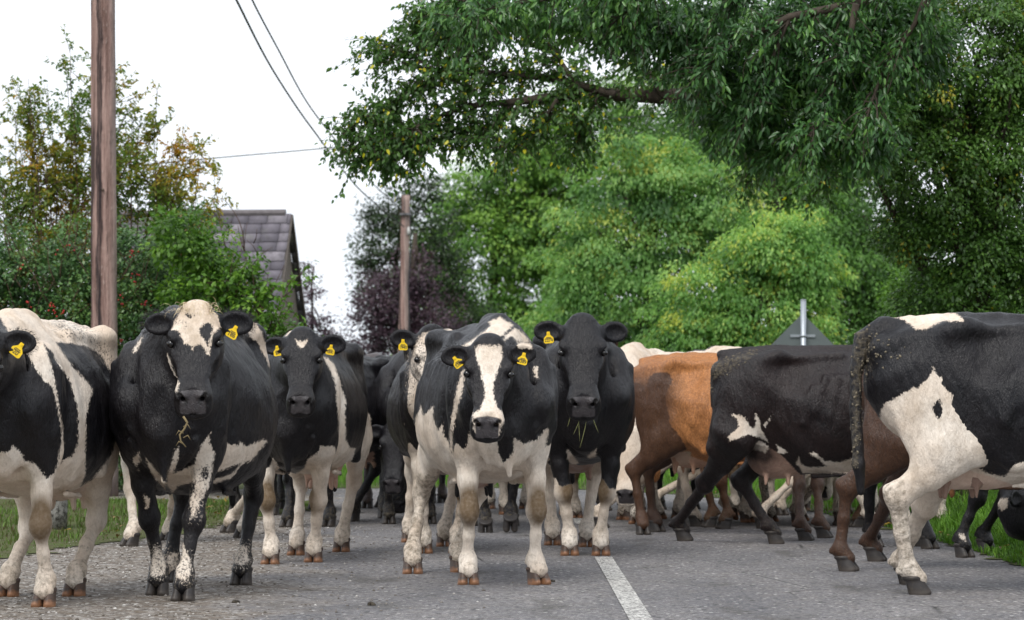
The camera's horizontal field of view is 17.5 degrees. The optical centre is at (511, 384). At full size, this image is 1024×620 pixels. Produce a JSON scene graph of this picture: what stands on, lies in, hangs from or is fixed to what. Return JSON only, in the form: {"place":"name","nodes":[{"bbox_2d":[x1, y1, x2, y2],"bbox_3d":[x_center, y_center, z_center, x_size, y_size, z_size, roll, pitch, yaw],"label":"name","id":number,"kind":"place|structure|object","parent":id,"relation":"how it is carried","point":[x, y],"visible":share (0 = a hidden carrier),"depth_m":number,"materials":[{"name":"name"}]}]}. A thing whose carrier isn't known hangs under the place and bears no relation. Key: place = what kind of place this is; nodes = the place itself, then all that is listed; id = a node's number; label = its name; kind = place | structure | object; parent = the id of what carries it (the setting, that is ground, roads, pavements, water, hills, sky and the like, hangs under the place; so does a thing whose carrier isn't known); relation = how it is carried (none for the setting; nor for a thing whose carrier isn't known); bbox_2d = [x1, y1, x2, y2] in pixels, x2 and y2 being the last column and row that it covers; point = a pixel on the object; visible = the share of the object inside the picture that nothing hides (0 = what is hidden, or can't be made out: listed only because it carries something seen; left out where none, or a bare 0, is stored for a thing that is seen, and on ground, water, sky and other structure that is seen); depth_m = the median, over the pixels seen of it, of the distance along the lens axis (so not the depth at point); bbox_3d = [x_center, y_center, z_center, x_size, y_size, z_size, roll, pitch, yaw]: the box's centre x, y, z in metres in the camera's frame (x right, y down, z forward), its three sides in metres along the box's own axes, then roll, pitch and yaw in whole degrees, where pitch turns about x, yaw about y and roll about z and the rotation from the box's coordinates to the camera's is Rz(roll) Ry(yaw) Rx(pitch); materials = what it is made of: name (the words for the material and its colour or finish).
{"place":"outdoors","nodes":[
{"label":"outdoors","id":0,"kind":"place"},
{"bbox_2d":[0,495,310,557],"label":"grass verge","id":1,"kind":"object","parent":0,"point":[111,535],"depth_m":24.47,"materials":[{"name":"plant"}]},
{"bbox_2d":[51,500,67,529],"bbox_3d":[-3.485,0.606,25.071,0.317,0.996,0.310,0,0,0],"label":"stone post","id":2,"kind":"object","parent":1,"relation":"on","point":[59,512],"visible":0.09,"depth_m":24.98,"materials":[{"name":"grey stone"}]},
{"bbox_2d":[228,468,310,514],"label":"cow","id":3,"kind":"object","parent":1,"relation":"on","point":[279,489],"visible":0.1,"depth_m":29.00},
{"bbox_2d":[67,490,1021,552],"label":"fallen leaves","id":4,"kind":"object","parent":1,"relation":"on","point":[117,535],"visible":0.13,"depth_m":26.97,"materials":[{"name":"brown plant"}]},
{"bbox_2d":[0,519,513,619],"bbox_3d":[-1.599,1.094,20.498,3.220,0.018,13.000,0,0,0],"label":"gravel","id":5,"kind":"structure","parent":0,"point":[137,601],"depth_m":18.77,"materials":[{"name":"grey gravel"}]},
{"bbox_2d":[367,601,375,605],"bbox_3d":[-0.696,1.096,16.478,0.042,0.041,0.052,0,0,-12],"label":"dung clod","id":6,"kind":"object","parent":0,"point":[370,603],"visible":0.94,"depth_m":16.46,"materials":[{"name":"brown soil"}]},
{"bbox_2d":[141,114,659,165],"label":"overhead cable","id":7,"kind":"object","parent":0,"point":[347,146],"visible":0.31,"depth_m":49.99,"materials":[{"name":"grey metal"}]},
{"bbox_2d":[437,475,447,502],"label":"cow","id":8,"kind":"object","parent":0,"point":[442,493],"visible":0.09,"depth_m":30.82},
{"bbox_2d":[0,488,1023,619],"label":"road","id":9,"kind":"structure","parent":0,"point":[738,570],"depth_m":18.49,"materials":[{"name":"grey asphalt"}]},
{"bbox_2d":[0,308,119,607],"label":"cow","id":10,"kind":"object","parent":9,"relation":"on","point":[57,441],"visible":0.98,"depth_m":16.58},
{"bbox_2d":[91,0,117,496],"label":"utility pole","id":11,"kind":"object","parent":9,"relation":"on","point":[103,208],"visible":0.67,"depth_m":32.49,"materials":[{"name":"brown wood"}]},
{"bbox_2d":[0,177,301,489],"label":"berry hedge","id":12,"kind":"object","parent":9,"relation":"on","point":[13,289],"visible":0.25,"depth_m":33.76,"materials":[{"name":"green plant"}]},
{"bbox_2d":[109,297,277,601],"bbox_3d":[-1.674,0.328,17.517,0.839,1.543,2.215,0,0,0],"label":"cow","id":13,"kind":"object","parent":9,"relation":"on","point":[202,367],"visible":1,"depth_m":16.91},
{"bbox_2d":[176,416,190,446],"bbox_3d":[-1.612,0.231,16.299,0.074,0.155,0.011,0,0,0],"label":"plant stem","id":14,"kind":"object","parent":13,"relation":"hanging from","point":[184,428],"visible":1,"depth_m":16.30,"materials":[{"name":"beige plant"}]},
{"bbox_2d":[119,452,289,546],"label":"cow","id":15,"kind":"object","parent":9,"relation":"on","point":[133,529],"visible":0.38,"depth_m":23.10},
{"bbox_2d":[138,201,323,339],"bbox_3d":[-2.719,-0.416,32.826,1.949,2.826,1.391,0,0,0],"label":"hazel bush","id":16,"kind":"object","parent":9,"relation":"on","point":[211,269],"visible":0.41,"depth_m":32.64,"materials":[{"name":"green plant"}]},
{"bbox_2d":[260,326,372,564],"bbox_3d":[-1.268,0.375,20.780,0.686,1.448,2.252,0,0,3],"label":"cow","id":17,"kind":"object","parent":9,"relation":"on","point":[324,434],"visible":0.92,"depth_m":20.25},
{"bbox_2d":[279,356,389,527],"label":"cow","id":18,"kind":"object","parent":9,"relation":"on","point":[372,366],"visible":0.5,"depth_m":26.03},
{"bbox_2d":[293,490,379,506],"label":"cow","id":19,"kind":"object","parent":9,"relation":"on","point":[376,504],"visible":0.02,"depth_m":29.61},
{"bbox_2d":[360,352,406,512],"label":"cow","id":20,"kind":"object","parent":9,"relation":"on","point":[367,501],"visible":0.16,"depth_m":29.41},
{"bbox_2d":[371,350,436,523],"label":"cow","id":21,"kind":"object","parent":9,"relation":"on","point":[391,480],"visible":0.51,"depth_m":25.94},
{"bbox_2d":[377,472,435,512],"bbox_3d":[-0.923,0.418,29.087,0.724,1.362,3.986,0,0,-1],"label":"cow","id":22,"kind":"object","parent":9,"relation":"on","point":[399,502],"visible":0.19,"depth_m":27.12},
{"bbox_2d":[386,324,460,553],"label":"cow","id":23,"kind":"object","parent":9,"relation":"on","point":[400,409],"visible":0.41,"depth_m":21.57},
{"bbox_2d":[402,313,558,584],"bbox_3d":[-0.140,0.351,18.627,0.821,1.496,2.368,0,0,-9],"label":"cow","id":24,"kind":"object","parent":9,"relation":"on","point":[485,408],"visible":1,"depth_m":18.15},
{"bbox_2d":[475,482,519,532],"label":"cow","id":25,"kind":"object","parent":9,"relation":"on","point":[510,516],"visible":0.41,"depth_m":24.54},
{"bbox_2d":[488,482,526,508],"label":"cow","id":26,"kind":"object","parent":9,"relation":"on","point":[522,500],"visible":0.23,"depth_m":29.29},
{"bbox_2d":[498,473,582,517],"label":"cow","id":27,"kind":"object","parent":9,"relation":"on","point":[575,503],"visible":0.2,"depth_m":27.19},
{"bbox_2d":[573,518,581,523],"bbox_3d":[0.531,1.091,28.000,0.100,0.001,4.001,0,0,-1],"label":"line","id":28,"kind":"object","parent":9,"relation":"on","point":[577,520],"visible":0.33,"depth_m":26.65,"materials":[{"name":"paint"}]},
{"bbox_2d":[531,312,635,555],"bbox_3d":[0.451,0.326,21.603,0.748,1.546,2.558,0,0,-2],"label":"cow","id":29,"kind":"object","parent":9,"relation":"on","point":[592,364],"visible":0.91,"depth_m":21.11},
{"bbox_2d":[568,419,598,445],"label":"grass stems","id":30,"kind":"object","parent":29,"relation":"hanging from","point":[584,430],"visible":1,"depth_m":20.41,"materials":[{"name":"green plant"}]},
{"bbox_2d":[595,557,652,619],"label":"line","id":31,"kind":"object","parent":9,"relation":"on","point":[633,606],"visible":1,"depth_m":17.60,"materials":[{"name":"paint"}]},
{"bbox_2d":[615,342,684,523],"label":"cow","id":32,"kind":"object","parent":9,"relation":"on","point":[634,352],"visible":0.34,"depth_m":25.92},
{"bbox_2d":[617,468,700,509],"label":"cow","id":33,"kind":"object","parent":9,"relation":"on","point":[660,485],"visible":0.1,"depth_m":29.12},
{"bbox_2d":[596,349,741,510],"bbox_3d":[1.489,0.398,28.644,2.080,1.403,0.744,0,0,30],"label":"cow","id":34,"kind":"object","parent":9,"relation":"on","point":[610,507],"visible":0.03,"depth_m":28.82},
{"bbox_2d":[622,346,754,522],"bbox_3d":[1.558,0.396,26.431,0.747,1.405,2.175,0,0,-40],"label":"cow","id":35,"kind":"object","parent":9,"relation":"on","point":[744,509],"visible":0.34,"depth_m":26.45},
{"bbox_2d":[625,352,833,540],"bbox_3d":[1.774,0.410,23.957,2.178,1.377,0.968,0,0,26],"label":"cow","id":36,"kind":"object","parent":9,"relation":"on","point":[673,413],"visible":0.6,"depth_m":24.15},
{"bbox_2d":[658,468,810,515],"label":"cow","id":37,"kind":"object","parent":9,"relation":"on","point":[781,508],"visible":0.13,"depth_m":27.82},
{"bbox_2d":[594,464,881,528],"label":"cow","id":38,"kind":"object","parent":9,"relation":"on","point":[695,518],"visible":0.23,"depth_m":25.61},
{"bbox_2d":[654,467,863,528],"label":"cow","id":39,"kind":"object","parent":9,"relation":"on","point":[724,518],"visible":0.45,"depth_m":25.45},
{"bbox_2d":[728,465,810,514],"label":"cow","id":40,"kind":"object","parent":9,"relation":"on","point":[734,498],"visible":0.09,"depth_m":27.89},
{"bbox_2d":[668,344,920,546],"bbox_3d":[2.289,0.391,22.714,2.570,1.417,0.778,0,0,12],"label":"cow","id":41,"kind":"object","parent":9,"relation":"on","point":[780,411],"visible":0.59,"depth_m":22.52},
{"bbox_2d":[758,475,892,524],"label":"cow","id":42,"kind":"object","parent":9,"relation":"on","point":[765,496],"visible":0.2,"depth_m":26.53},
{"bbox_2d":[829,369,1023,571],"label":"cow","id":43,"kind":"object","parent":9,"relation":"on","point":[886,454],"visible":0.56,"depth_m":19.48},
{"bbox_2d":[849,312,1023,594],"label":"cow","id":44,"kind":"object","parent":9,"relation":"on","point":[944,394],"visible":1,"depth_m":17.21},
{"bbox_2d":[0,0,1023,355],"label":"sky","id":45,"kind":"structure","parent":0,"point":[208,65],"materials":[{"name":"white"}]},
{"bbox_2d":[118,461,1020,564],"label":"grass verge","id":46,"kind":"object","parent":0,"point":[241,486],"depth_m":32.04,"materials":[{"name":"green plant"}]},
{"bbox_2d":[0,24,241,344],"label":"autumn shrub","id":47,"kind":"object","parent":46,"relation":"on","point":[77,183],"visible":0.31,"depth_m":37.77,"materials":[{"name":"green plant"}]},
{"bbox_2d":[314,0,1019,227],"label":"overhanging tree","id":48,"kind":"object","parent":46,"relation":"on","point":[386,148],"visible":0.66,"depth_m":31.27,"materials":[{"name":"green plant"}]},
{"bbox_2d":[412,0,1005,201],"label":"ash tree","id":49,"kind":"object","parent":46,"relation":"on","point":[744,125],"visible":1,"depth_m":27.25,"materials":[{"name":"green plant"}]},
{"bbox_2d":[633,189,859,352],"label":"broadleaf tree","id":50,"kind":"object","parent":46,"relation":"on","point":[763,267],"visible":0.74,"depth_m":55.58,"materials":[{"name":"green plant"}]},
{"bbox_2d":[772,299,833,345],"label":"road sign","id":51,"kind":"object","parent":46,"relation":"on","point":[802,329],"visible":0.48,"depth_m":45.05,"materials":[{"name":"metal"}]},
{"bbox_2d":[812,477,878,500],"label":"cow","id":52,"kind":"object","parent":46,"relation":"on","point":[827,493],"visible":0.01,"depth_m":26.24},
{"bbox_2d":[832,477,946,519],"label":"cow","id":53,"kind":"object","parent":46,"relation":"on","point":[835,506],"visible":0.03,"depth_m":26.39},
{"bbox_2d":[838,0,1023,504],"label":"broadleaf tree","id":54,"kind":"object","parent":46,"relation":"on","point":[978,241],"visible":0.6,"depth_m":29.21,"materials":[{"name":"green plant"}]},
{"bbox_2d":[861,484,1023,557],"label":"cow","id":55,"kind":"object","parent":46,"relation":"on","point":[1007,509],"visible":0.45,"depth_m":21.05},
{"bbox_2d":[872,253,1022,317],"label":"broadleaf tree","id":56,"kind":"object","parent":46,"relation":"on","point":[885,293],"visible":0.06,"depth_m":39.88,"materials":[{"name":"green plant"}]},
{"bbox_2d":[851,490,1023,566],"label":"grass","id":57,"kind":"structure","parent":0,"point":[950,519],"depth_m":23.47,"materials":[{"name":"green plant"}]},
{"label":"ground","id":58,"kind":"structure","parent":0,"visible":0},
{"bbox_2d":[117,209,306,343],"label":"cottage","id":59,"kind":"structure","parent":58,"relation":"on","point":[274,229],"depth_m":59.89,"materials":[{"name":"stone"}]},
{"bbox_2d":[298,257,364,343],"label":"copper shrub","id":60,"kind":"object","parent":58,"relation":"on","point":[312,321],"visible":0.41,"depth_m":91.94,"materials":[{"name":"purple plant"}]},
{"bbox_2d":[335,232,471,355],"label":"copper beech","id":61,"kind":"object","parent":58,"relation":"on","point":[386,314],"visible":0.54,"depth_m":93.69,"materials":[{"name":"purple plant"}]},
{"bbox_2d":[398,195,410,351],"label":"utility pole","id":62,"kind":"object","parent":58,"relation":"on","point":[404,276],"visible":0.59,"depth_m":86.89,"materials":[{"name":"wood"}]},
{"bbox_2d":[235,0,403,226],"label":"overhead cable","id":63,"kind":"object","parent":62,"relation":"attached to","point":[264,55],"visible":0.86,"depth_m":53.11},
{"bbox_2d":[251,0,405,213],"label":"overhead cable","id":64,"kind":"object","parent":62,"relation":"attached to","point":[256,8],"visible":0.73,"depth_m":51.05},
{"bbox_2d":[342,168,506,354],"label":"broadleaf tree","id":65,"kind":"object","parent":58,"relation":"on","point":[372,215],"visible":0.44,"depth_m":96.81,"materials":[{"name":"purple plant"}]},
{"bbox_2d":[364,61,733,355],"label":"broadleaf tree","id":66,"kind":"object","parent":58,"relation":"on","point":[514,214],"visible":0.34,"depth_m":101.14,"materials":[{"name":"green plant"}]},
{"bbox_2d":[509,125,769,348],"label":"broadleaf tree","id":67,"kind":"object","parent":58,"relation":"on","point":[654,200],"visible":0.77,"depth_m":61.51,"materials":[{"name":"green plant"}]},
{"bbox_2d":[474,106,931,345],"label":"broadleaf tree","id":68,"kind":"object","parent":58,"relation":"on","point":[862,193],"visible":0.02,"depth_m":117.51,"materials":[{"name":"green plant"}]},
{"bbox_2d":[640,0,874,328],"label":"broadleaf tree","id":69,"kind":"object","parent":58,"relation":"on","point":[773,189],"visible":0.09,"depth_m":71.66,"materials":[{"name":"green plant"}]},
{"bbox_2d":[790,176,953,344],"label":"broadleaf tree","id":70,"kind":"object","parent":58,"relation":"on","point":[860,311],"visible":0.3,"depth_m":67.55,"materials":[{"name":"green plant"}]}
]}

